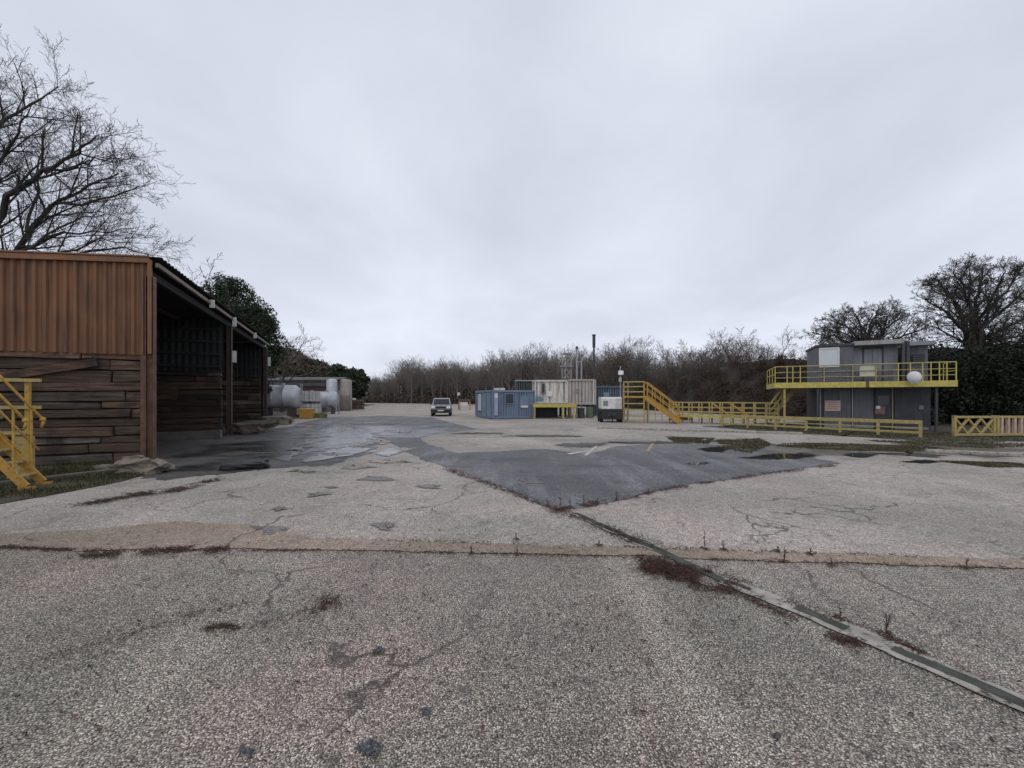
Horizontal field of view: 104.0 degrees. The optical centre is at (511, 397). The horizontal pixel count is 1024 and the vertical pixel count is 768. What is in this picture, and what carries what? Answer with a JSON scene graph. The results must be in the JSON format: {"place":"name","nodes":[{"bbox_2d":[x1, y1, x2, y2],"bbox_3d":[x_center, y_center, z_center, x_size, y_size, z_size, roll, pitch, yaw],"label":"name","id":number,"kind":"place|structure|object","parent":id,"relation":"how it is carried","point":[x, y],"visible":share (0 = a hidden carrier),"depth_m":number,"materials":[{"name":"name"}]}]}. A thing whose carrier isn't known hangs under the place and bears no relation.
{"place":"outdoors","nodes":[
{"label":"outdoors","id":0,"kind":"place"},
{"bbox_2d":[1,425,226,461],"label":"shed floor","id":1,"kind":"structure","parent":0,"point":[164,447],"depth_m":14.42,"materials":[{"name":"grey concrete"}]},
{"bbox_2d":[0,250,270,464],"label":"storage shed","id":2,"kind":"structure","parent":1,"relation":"on","point":[140,351],"depth_m":10.56,"materials":[{"name":"wood"}]},
{"bbox_2d":[157,430,221,439],"bbox_3d":[-13.744,1.530,16.083,3.417,0.353,0.366,0,0,-24],"label":"timber baulk","id":3,"kind":"object","parent":1,"relation":"on","point":[211,434],"visible":0.55,"depth_m":16.21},
{"bbox_2d":[140,427,376,480],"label":"tarmac ground","id":4,"kind":"structure","parent":0,"point":[208,457],"depth_m":11.93,"materials":[{"name":"grey asphalt"}]},
{"bbox_2d":[111,456,169,474],"bbox_3d":[-8.256,1.513,8.942,0.987,0.374,0.533,0,0,-17],"label":"concrete lump","id":5,"kind":"object","parent":4,"relation":"on","point":[147,465],"visible":0.91,"depth_m":8.79,"materials":[{"name":"beige concrete"}]},
{"bbox_2d":[225,423,263,434],"bbox_3d":[-12.671,1.457,18.969,1.539,0.487,1.180,0,0,-29],"label":"rubble heap","id":6,"kind":"object","parent":4,"relation":"on","point":[247,428],"visible":0.79,"depth_m":18.61,"materials":[{"name":"stone"}]},
{"bbox_2d":[219,459,270,470],"bbox_3d":[-6.401,1.600,9.621,1.080,0.199,0.556,0,0,-14],"label":"tarmac heap","id":7,"kind":"object","parent":4,"relation":"on","point":[243,464],"visible":1,"depth_m":9.41,"materials":[{"name":"black asphalt"}]},
{"bbox_2d":[298,426,354,434],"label":"puddle","id":8,"kind":"object","parent":4,"relation":"on","point":[326,430],"visible":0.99,"depth_m":20.46,"materials":[{"name":"liquid"}]},
{"bbox_2d":[291,424,376,453],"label":"puddle","id":9,"kind":"object","parent":4,"relation":"on","point":[361,433],"visible":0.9,"depth_m":16.90,"materials":[{"name":"liquid"}]},
{"bbox_2d":[301,447,370,461],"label":"puddle","id":10,"kind":"object","parent":4,"relation":"on","point":[320,456],"visible":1,"depth_m":12.03,"materials":[{"name":"liquid"}]},
{"bbox_2d":[303,437,370,448],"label":"puddle","id":11,"kind":"object","parent":4,"relation":"on","point":[330,442],"visible":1,"depth_m":14.98,"materials":[{"name":"liquid"}]},
{"bbox_2d":[223,404,373,424],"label":"earth verge","id":12,"kind":"structure","parent":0,"point":[283,413],"depth_m":42.38,"materials":[{"name":"green soil"}]},
{"bbox_2d":[187,253,252,319],"bbox_3d":[-21.141,-3.463,25.293,9.133,10.875,8.538,0,0,0],"label":"bare tree","id":13,"kind":"object","parent":12,"relation":"on","point":[226,297],"visible":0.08,"depth_m":25.10,"materials":[{"name":"brown plant"}]},
{"bbox_2d":[197,272,276,338],"bbox_3d":[-24.300,-4.340,33.465,8.155,12.286,7.539,0,0,-32],"label":"evergreen tree","id":14,"kind":"object","parent":12,"relation":"on","point":[221,287],"visible":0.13,"depth_m":32.73,"materials":[{"name":"green plant"}]},
{"bbox_2d":[232,302,289,393],"bbox_3d":[-21.303,-3.082,32.861,5.186,9.770,5.222,0,0,0],"label":"evergreen tree","id":15,"kind":"object","parent":12,"relation":"on","point":[266,321],"visible":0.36,"depth_m":32.73,"materials":[{"name":"green plant"}]},
{"bbox_2d":[267,353,297,384],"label":"scrub tree","id":16,"kind":"object","parent":12,"relation":"on","point":[291,370],"visible":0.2,"depth_m":55.23,"materials":[{"name":"green plant"}]},
{"bbox_2d":[267,383,302,416],"bbox_3d":[-19.945,0.225,34.511,3.370,2.950,2.024,0,0,-10],"label":"storage tank","id":17,"kind":"object","parent":12,"relation":"on","point":[283,395],"visible":0.77,"depth_m":33.89,"materials":[{"name":"silver metal"}]},
{"bbox_2d":[280,344,309,376],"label":"scrub tree","id":18,"kind":"object","parent":12,"relation":"on","point":[302,370],"visible":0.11,"depth_m":59.71,"materials":[{"name":"green plant"}]},
{"bbox_2d":[267,321,338,411],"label":"bare tree","id":19,"kind":"object","parent":12,"relation":"on","point":[284,369],"visible":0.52,"depth_m":46.56,"materials":[{"name":"brown plant"}]},
{"bbox_2d":[295,354,320,376],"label":"scrub tree","id":20,"kind":"object","parent":12,"relation":"on","point":[311,363],"visible":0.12,"depth_m":63.25,"materials":[{"name":"green plant"}]},
{"bbox_2d":[268,377,355,410],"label":"long store","id":21,"kind":"structure","parent":12,"relation":"on","point":[316,384],"depth_m":50.14,"materials":[{"name":"metal"}]},
{"bbox_2d":[308,358,331,376],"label":"scrub tree","id":22,"kind":"object","parent":12,"relation":"on","point":[325,370],"visible":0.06,"depth_m":70.57,"materials":[{"name":"green plant"}]},
{"bbox_2d":[331,363,360,394],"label":"evergreen tree","id":23,"kind":"object","parent":12,"relation":"on","point":[349,372],"visible":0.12,"depth_m":87.39,"materials":[{"name":"green plant"}]},
{"bbox_2d":[348,367,366,398],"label":"evergreen tree","id":24,"kind":"object","parent":12,"relation":"on","point":[357,376],"visible":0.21,"depth_m":91.78,"materials":[{"name":"green plant"}]},
{"bbox_2d":[356,369,370,398],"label":"evergreen tree","id":25,"kind":"object","parent":12,"relation":"on","point":[364,374],"visible":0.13,"depth_m":96.75,"materials":[{"name":"green plant"}]},
{"bbox_2d":[0,521,1023,767],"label":"foreground apron","id":26,"kind":"object","parent":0,"point":[698,708],"visible":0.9,"depth_m":2.54,"materials":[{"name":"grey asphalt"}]},
{"bbox_2d":[35,600,251,660],"bbox_3d":[-2.622,1.681,2.971,1.198,0.017,0.211,0,0,-40],"label":"weed mat","id":27,"kind":"object","parent":26,"relation":"on","point":[150,627],"visible":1,"depth_m":2.96,"materials":[{"name":"plant"}]},
{"bbox_2d":[66,542,238,560],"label":"weed mat","id":28,"kind":"object","parent":26,"relation":"on","point":[150,550],"visible":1,"depth_m":4.36,"materials":[{"name":"brown plant"}]},
{"bbox_2d":[200,622,242,631],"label":"leaf litter","id":29,"kind":"object","parent":26,"relation":"on","point":[226,625],"visible":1,"depth_m":2.94,"materials":[{"name":"plant"}]},
{"bbox_2d":[200,598,344,634],"bbox_3d":[-1.786,1.680,3.076,1.022,0.019,0.297,0,0,-28],"label":"weed mat","id":30,"kind":"object","parent":26,"relation":"on","point":[277,618],"visible":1,"depth_m":3.03,"materials":[{"name":"plant"}]},
{"bbox_2d":[296,591,341,615],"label":"leaf litter","id":31,"kind":"object","parent":26,"relation":"on","point":[322,595],"visible":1,"depth_m":3.27,"materials":[{"name":"plant"}]},
{"bbox_2d":[355,739,382,758],"bbox_3d":[-0.688,1.685,1.931,0.170,0.001,0.113,0,0,21],"label":"damp stain","id":32,"kind":"object","parent":26,"relation":"on","point":[370,747],"visible":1,"depth_m":1.93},
{"bbox_2d":[0,501,1021,767],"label":"fallen leaves","id":33,"kind":"object","parent":26,"relation":"on","point":[440,627],"visible":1,"depth_m":3.00,"materials":[{"name":"brown plant"}]},
{"bbox_2d":[0,543,1022,570],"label":"weed mat","id":34,"kind":"object","parent":26,"relation":"on","point":[111,549],"visible":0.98,"depth_m":4.37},
{"bbox_2d":[624,549,757,597],"bbox_3d":[1.663,1.665,3.798,1.140,0.051,0.764,0,0,31],"label":"weed mat","id":35,"kind":"object","parent":26,"relation":"on","point":[680,571],"visible":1,"depth_m":3.82,"materials":[{"name":"brown plant"}]},
{"bbox_2d":[719,584,872,650],"bbox_3d":[2.103,1.678,3.129,0.269,0.023,1.080,0,0,-31],"label":"weed mat","id":36,"kind":"object","parent":26,"relation":"on","point":[839,638],"visible":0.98,"depth_m":2.85,"materials":[{"name":"brown plant"}]},
{"bbox_2d":[570,512,1023,711],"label":"drain channel","id":37,"kind":"object","parent":26,"relation":"on","point":[994,691],"visible":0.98,"depth_m":2.77,"materials":[{"name":"concrete"}]},
{"bbox_2d":[730,577,943,663],"bbox_3d":[2.401,1.679,3.168,0.211,0.021,1.456,0,0,-33],"label":"weed mat","id":38,"kind":"object","parent":26,"relation":"on","point":[921,651],"visible":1,"depth_m":2.81,"materials":[{"name":"plant"}]},
{"bbox_2d":[0,403,1023,558],"bbox_3d":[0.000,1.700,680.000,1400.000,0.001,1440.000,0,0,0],"label":"ground","id":39,"kind":"structure","parent":0,"point":[944,509],"depth_m":6.49,"materials":[{"name":"concrete"}]},
{"bbox_2d":[0,458,144,502],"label":"grass verge","id":40,"kind":"object","parent":39,"relation":"on","point":[18,497],"depth_m":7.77,"materials":[{"name":"plant"}]},
{"bbox_2d":[0,378,41,477],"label":"guard frame","id":41,"kind":"object","parent":40,"relation":"on","point":[22,444],"visible":0.51,"depth_m":8.26,"materials":[{"name":"yellow metal"}]},
{"bbox_2d":[0,374,52,489],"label":"yellow steps","id":42,"kind":"structure","parent":40,"relation":"on","point":[10,449],"depth_m":7.59,"materials":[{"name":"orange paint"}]},
{"bbox_2d":[0,469,114,485],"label":"edging kerb","id":43,"kind":"structure","parent":40,"relation":"on","point":[7,482],"depth_m":8.40,"materials":[{"name":"concrete"}]},
{"bbox_2d":[0,24,194,270],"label":"bare tree","id":44,"kind":"object","parent":39,"relation":"on","point":[21,186],"visible":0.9,"depth_m":17.41,"materials":[{"name":"brown plant"}]},
{"bbox_2d":[68,476,226,506],"bbox_3d":[-6.302,1.665,7.217,0.781,0.050,2.432,0,0,23],"label":"weed mat","id":45,"kind":"object","parent":39,"relation":"on","point":[141,493],"visible":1,"depth_m":7.00,"materials":[{"name":"plant"}]},
{"bbox_2d":[240,419,277,429],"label":"spoil bank","id":46,"kind":"structure","parent":39,"relation":"on","point":[267,423],"depth_m":22.10,"materials":[{"name":"brown soil"}]},
{"bbox_2d":[256,415,294,424],"bbox_3d":[-14.912,1.400,25.307,2.096,0.599,1.501,0,0,-11],"label":"slab pile","id":47,"kind":"object","parent":39,"relation":"on","point":[284,420],"visible":0.69,"depth_m":24.91,"materials":[{"name":"concrete"}]},
{"bbox_2d":[298,409,314,418],"bbox_3d":[-16.717,1.290,32.600,1.020,0.780,1.000,0,0,-9],"label":"yellow bin","id":48,"kind":"object","parent":39,"relation":"on","point":[305,413],"visible":1,"depth_m":32.18,"materials":[{"name":"orange paint"}]},
{"bbox_2d":[311,390,339,413],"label":"storage tank","id":49,"kind":"object","parent":39,"relation":"on","point":[328,399],"visible":0.74,"depth_m":41.51,"materials":[{"name":"metal"}]},
{"bbox_2d":[325,379,337,411],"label":"upright tank","id":50,"kind":"object","parent":39,"relation":"on","point":[331,385],"visible":0.44,"depth_m":47.48,"materials":[{"name":"silver metal"}]},
{"bbox_2d":[337,379,352,410],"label":"upright tank","id":51,"kind":"object","parent":39,"relation":"on","point":[344,386],"visible":0.73,"depth_m":51.22,"materials":[{"name":"metal"}]},
{"bbox_2d":[357,476,394,480],"bbox_3d":[-2.776,1.687,8.392,1.081,0.001,0.655,0,0,0],"label":"asphalt patch","id":52,"kind":"object","parent":39,"relation":"on","point":[378,478],"visible":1,"depth_m":8.35,"materials":[{"name":"asphalt"}]},
{"bbox_2d":[376,448,401,455],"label":"puddle","id":53,"kind":"object","parent":39,"relation":"on","point":[388,451],"visible":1,"depth_m":12.26,"materials":[{"name":"liquid"}]},
{"bbox_2d":[430,397,452,415],"bbox_3d":[-6.694,0.837,38.229,2.160,1.714,4.348,0,0,-7],"label":"parked car","id":54,"kind":"object","parent":39,"relation":"on","point":[441,405],"visible":0.99,"depth_m":36.65,"materials":[{"name":"grey paint"}]},
{"bbox_2d":[475,388,535,418],"bbox_3d":[-0.707,0.432,34.269,3.805,2.425,4.880,0,0,-21],"label":"blue cabin","id":55,"kind":"object","parent":39,"relation":"on","point":[497,403],"visible":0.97,"depth_m":32.19,"materials":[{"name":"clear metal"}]},
{"bbox_2d":[0,521,1023,567],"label":"tan strip","id":56,"kind":"object","parent":39,"relation":"on","point":[182,534],"visible":0.98,"depth_m":4.57,"materials":[{"name":"concrete"}]},
{"bbox_2d":[252,526,287,534],"bbox_3d":[-3.111,1.686,5.182,0.699,0.001,0.426,0,0,36],"label":"asphalt patch","id":57,"kind":"object","parent":56,"relation":"on","point":[269,530],"visible":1,"depth_m":5.16,"materials":[{"name":"asphalt"}]},
{"bbox_2d":[326,537,1023,557],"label":"weed mat","id":58,"kind":"object","parent":56,"relation":"on","point":[631,546],"visible":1,"depth_m":4.52,"materials":[{"name":"plant"}]},
{"bbox_2d":[515,380,532,389],"bbox_3d":[1.333,0.000,40.197,2.130,3.410,2.535,0,0,0],"label":"green grey cabin","id":59,"kind":"object","parent":39,"relation":"on","point":[523,384],"visible":0.31,"depth_m":39.02,"materials":[{"name":"metal"}]},
{"bbox_2d":[530,341,566,403],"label":"bare tree","id":60,"kind":"object","parent":39,"relation":"on","point":[547,370],"visible":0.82,"depth_m":74.86,"materials":[{"name":"plant"}]},
{"bbox_2d":[532,380,567,416],"bbox_3d":[3.394,0.062,36.344,2.980,3.275,2.740,0,0,-2],"label":"cream cabin","id":61,"kind":"object","parent":39,"relation":"on","point":[551,391],"visible":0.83,"depth_m":35.08,"materials":[{"name":"beige metal"}]},
{"bbox_2d":[533,403,576,418],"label":"yellow platform","id":62,"kind":"structure","parent":39,"relation":"on","point":[545,410],"depth_m":34.07,"materials":[{"name":"paint"}]},
{"bbox_2d":[560,348,572,413],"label":"pipework mast","id":63,"kind":"object","parent":39,"relation":"on","point":[568,363],"visible":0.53,"depth_m":40.76,"materials":[{"name":"metal"}]},
{"bbox_2d":[562,379,595,416],"bbox_3d":[6.082,0.022,36.538,2.630,3.355,2.740,0,0,-2],"label":"pink grey cabin","id":64,"kind":"object","parent":39,"relation":"on","point":[581,391],"visible":0.71,"depth_m":35.28,"materials":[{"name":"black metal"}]},
{"bbox_2d":[555,443,603,446],"bbox_3d":[2.461,1.685,14.275,2.510,0.001,1.836,0,0,0],"label":"tarmac patch","id":65,"kind":"object","parent":39,"relation":"on","point":[580,444],"visible":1,"depth_m":14.40,"materials":[{"name":"asphalt"}]},
{"bbox_2d":[589,386,622,415],"bbox_3d":[9.057,0.300,38.647,3.130,2.810,2.530,0,0,2],"label":"blue dull cabin","id":66,"kind":"object","parent":39,"relation":"on","point":[607,391],"visible":0.2,"depth_m":37.47,"materials":[{"name":"metal"}]},
{"bbox_2d":[548,506,667,550],"bbox_3d":[1.182,1.671,5.231,0.621,0.039,1.942,0,0,-33],"label":"weed mat","id":67,"kind":"object","parent":39,"relation":"on","point":[628,538],"visible":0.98,"depth_m":5.05,"materials":[{"name":"plant"}]},
{"bbox_2d":[597,397,622,422],"bbox_3d":[6.919,0.830,28.242,1.540,1.740,2.416,0,0,6],"label":"generator trailer","id":68,"kind":"object","parent":39,"relation":"on","point":[610,408],"visible":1,"depth_m":27.49,"materials":[{"name":"white paint"}]},
{"bbox_2d":[597,338,638,401],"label":"bare tree","id":69,"kind":"object","parent":39,"relation":"on","point":[617,366],"visible":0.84,"depth_m":60.01,"materials":[{"name":"brown plant"}]},
{"bbox_2d":[614,336,657,387],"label":"bare tree","id":70,"kind":"object","parent":39,"relation":"on","point":[639,362],"visible":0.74,"depth_m":65.52,"materials":[{"name":"brown plant"}]},
{"bbox_2d":[623,381,682,423],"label":"stair tower","id":71,"kind":"structure","parent":39,"relation":"on","point":[663,409],"depth_m":27.04,"materials":[{"name":"yellow metal"}]},
{"bbox_2d":[641,340,685,384],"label":"bare tree","id":72,"kind":"object","parent":39,"relation":"on","point":[666,359],"visible":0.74,"depth_m":60.63,"materials":[{"name":"brown plant"}]},
{"bbox_2d":[597,426,802,433],"bbox_3d":[9.082,1.650,20.345,9.436,0.100,0.200,0,0,22],"label":"kerb line","id":73,"kind":"object","parent":39,"relation":"on","point":[734,431],"visible":0.99,"depth_m":20.06,"materials":[{"name":"concrete"}]},
{"bbox_2d":[675,328,729,373],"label":"bare tree","id":74,"kind":"object","parent":39,"relation":"on","point":[694,358],"visible":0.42,"depth_m":53.54,"materials":[{"name":"plant"}]},
{"bbox_2d":[678,349,730,375],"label":"bare tree","id":75,"kind":"object","parent":39,"relation":"on","point":[704,353],"visible":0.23,"depth_m":56.63,"materials":[{"name":"plant"}]},
{"bbox_2d":[626,352,806,416],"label":"bramble scrub","id":76,"kind":"object","parent":39,"relation":"on","point":[797,410],"visible":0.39,"depth_m":41.78,"materials":[{"name":"brown plant"}]},
{"bbox_2d":[667,402,780,424],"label":"raised walkway","id":77,"kind":"structure","parent":39,"relation":"on","point":[732,407],"depth_m":25.69,"materials":[{"name":"metal"}]},
{"bbox_2d":[700,327,756,369],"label":"bare tree","id":78,"kind":"object","parent":39,"relation":"on","point":[729,349],"visible":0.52,"depth_m":52.11,"materials":[{"name":"plant"}]},
{"bbox_2d":[741,326,801,361],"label":"bare tree","id":79,"kind":"object","parent":39,"relation":"on","point":[776,346],"visible":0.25,"depth_m":46.53,"materials":[{"name":"plant"}]},
{"bbox_2d":[665,436,1023,466],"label":"moss growth","id":80,"kind":"object","parent":39,"relation":"on","point":[762,442],"visible":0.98,"depth_m":14.02,"materials":[{"name":"green plant"}]},
{"bbox_2d":[703,423,1023,441],"bbox_3d":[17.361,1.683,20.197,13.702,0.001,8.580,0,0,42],"label":"grass strip","id":81,"kind":"object","parent":39,"relation":"on","point":[930,436],"depth_m":17.80,"materials":[{"name":"plant"}]},
{"bbox_2d":[721,414,922,436],"bbox_3d":[14.890,1.340,20.258,0.125,0.720,8.242,0,0,-40],"label":"ramp barrier","id":82,"kind":"object","parent":81,"relation":"on","point":[877,430],"visible":0.88,"depth_m":19.47,"materials":[{"name":"yellow metal"}]},
{"bbox_2d":[952,415,1023,435],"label":"bar barrier","id":83,"kind":"object","parent":81,"relation":"on","point":[996,422],"visible":0.98,"depth_m":17.34,"materials":[{"name":"yellow metal"}]},
{"bbox_2d":[800,295,935,347],"bbox_3d":[24.943,-2.846,29.267,9.376,9.528,5.164,0,0,0],"label":"bare tree","id":84,"kind":"object","parent":39,"relation":"on","point":[869,334],"visible":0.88,"depth_m":28.49,"materials":[{"name":"brown plant"}]},
{"bbox_2d":[798,422,1023,432],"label":"earth verge","id":85,"kind":"structure","parent":39,"relation":"on","point":[945,427],"depth_m":21.78,"materials":[{"name":"green soil"}]},
{"bbox_2d":[766,339,957,431],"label":"stacked cabins","id":86,"kind":"object","parent":85,"relation":"on","point":[862,380],"visible":0.94,"depth_m":21.47,"materials":[{"name":"metal"}]},
{"bbox_2d":[768,388,797,420],"bbox_3d":[16.635,0.370,24.594,1.538,2.171,0.860,0,0,31],"label":"access stair","id":87,"kind":"object","parent":86,"relation":"attached to","point":[790,393],"visible":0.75,"depth_m":24.36,"materials":[{"name":"metal"}]},
{"bbox_2d":[819,347,839,366],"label":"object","id":88,"kind":"structure","parent":86,"relation":"in","point":[827,356],"depth_m":22.34,"materials":[{"name":"white paint"}]},
{"bbox_2d":[876,390,890,427],"bbox_3d":[19.713,0.600,21.253,0.600,2.000,0.093,0,0,27],"label":"door","id":89,"kind":"structure","parent":86,"relation":"in","point":[887,415],"depth_m":21.22,"materials":[{"name":"metal"}]},
{"bbox_2d":[907,371,921,383],"bbox_3d":[19.724,-0.996,19.623,0.386,0.600,0.386,0,0,-5],"label":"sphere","id":90,"kind":"object","parent":86,"relation":"attached to","point":[914,376],"visible":1,"depth_m":19.55,"materials":[{"name":"white paint"}]},
{"bbox_2d":[868,336,1023,425],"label":"laurel hedge","id":91,"kind":"object","parent":85,"relation":"on","point":[966,394],"visible":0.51,"depth_m":24.33,"materials":[{"name":"green plant"}]},
{"bbox_2d":[928,332,1023,422],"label":"ivy undergrowth","id":92,"kind":"object","parent":85,"relation":"on","point":[1003,343],"visible":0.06,"depth_m":31.48,"materials":[{"name":"green plant"}]},
{"bbox_2d":[925,449,1023,456],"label":"kerb line","id":93,"kind":"object","parent":39,"relation":"on","point":[974,452],"visible":1,"depth_m":11.91,"materials":[{"name":"concrete"}]},
{"bbox_2d":[994,289,1023,343],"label":"bare tree","id":94,"kind":"object","parent":39,"relation":"on","point":[1016,327],"visible":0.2,"depth_m":36.05,"materials":[{"name":"brown plant"}]},
{"bbox_2d":[0,0,1023,387],"label":"sky","id":95,"kind":"structure","parent":0,"point":[433,180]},
{"bbox_2d":[286,415,839,508],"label":"asphalt path","id":96,"kind":"structure","parent":0,"point":[608,473],"depth_m":10.13,"materials":[{"name":"grey asphalt"}]},
{"bbox_2d":[307,419,351,424],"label":"puddle","id":97,"kind":"object","parent":96,"relation":"on","point":[324,421],"visible":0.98,"depth_m":28.21,"materials":[{"name":"liquid"}]},
{"bbox_2d":[440,463,837,512],"bbox_3d":[3.309,1.660,7.886,9.782,0.061,3.817,0,0,-4],"label":"weed mat","id":98,"kind":"object","parent":96,"relation":"on","point":[454,471],"visible":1,"depth_m":7.43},
{"bbox_2d":[740,452,817,458],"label":"puddle","id":99,"kind":"object","parent":96,"relation":"on","point":[785,455],"visible":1,"depth_m":11.44,"materials":[{"name":"grey liquid"}]},
{"bbox_2d":[629,347,1023,422],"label":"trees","id":100,"kind":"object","parent":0,"point":[731,374],"depth_m":42.21,"materials":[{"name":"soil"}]},
{"bbox_2d":[629,326,938,404],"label":"bramble stems","id":101,"kind":"object","parent":100,"relation":"on","point":[749,359],"visible":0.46,"depth_m":42.47,"materials":[{"name":"brown plant"}]},
{"bbox_2d":[906,252,1023,359],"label":"bare tree","id":102,"kind":"object","parent":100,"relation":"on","point":[972,316],"visible":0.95,"depth_m":31.12,"materials":[{"name":"brown plant"}]},
{"bbox_2d":[778,442,918,450],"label":"moss ground","id":103,"kind":"structure","parent":0,"point":[851,446],"depth_m":13.80,"materials":[{"name":"plant"}]},
{"bbox_2d":[871,451,947,456],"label":"moss ground","id":104,"kind":"structure","parent":0,"point":[920,454],"depth_m":11.85,"materials":[{"name":"plant"}]},
{"bbox_2d":[889,441,1018,446],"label":"moss ground","id":105,"kind":"structure","parent":0,"point":[958,444],"depth_m":14.39,"materials":[{"name":"plant"}]},
{"label":"earth ground","id":106,"kind":"structure","parent":0,"visible":0},
{"bbox_2d":[362,384,650,406],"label":"woodland undergrowth","id":107,"kind":"object","parent":106,"relation":"on","point":[377,399],"visible":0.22,"depth_m":118.67,"materials":[{"name":"brown plant"}]},
{"bbox_2d":[366,335,744,402],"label":"bare woodland","id":108,"kind":"object","parent":106,"relation":"on","point":[492,375],"visible":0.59,"depth_m":101.23,"materials":[{"name":"plant"}]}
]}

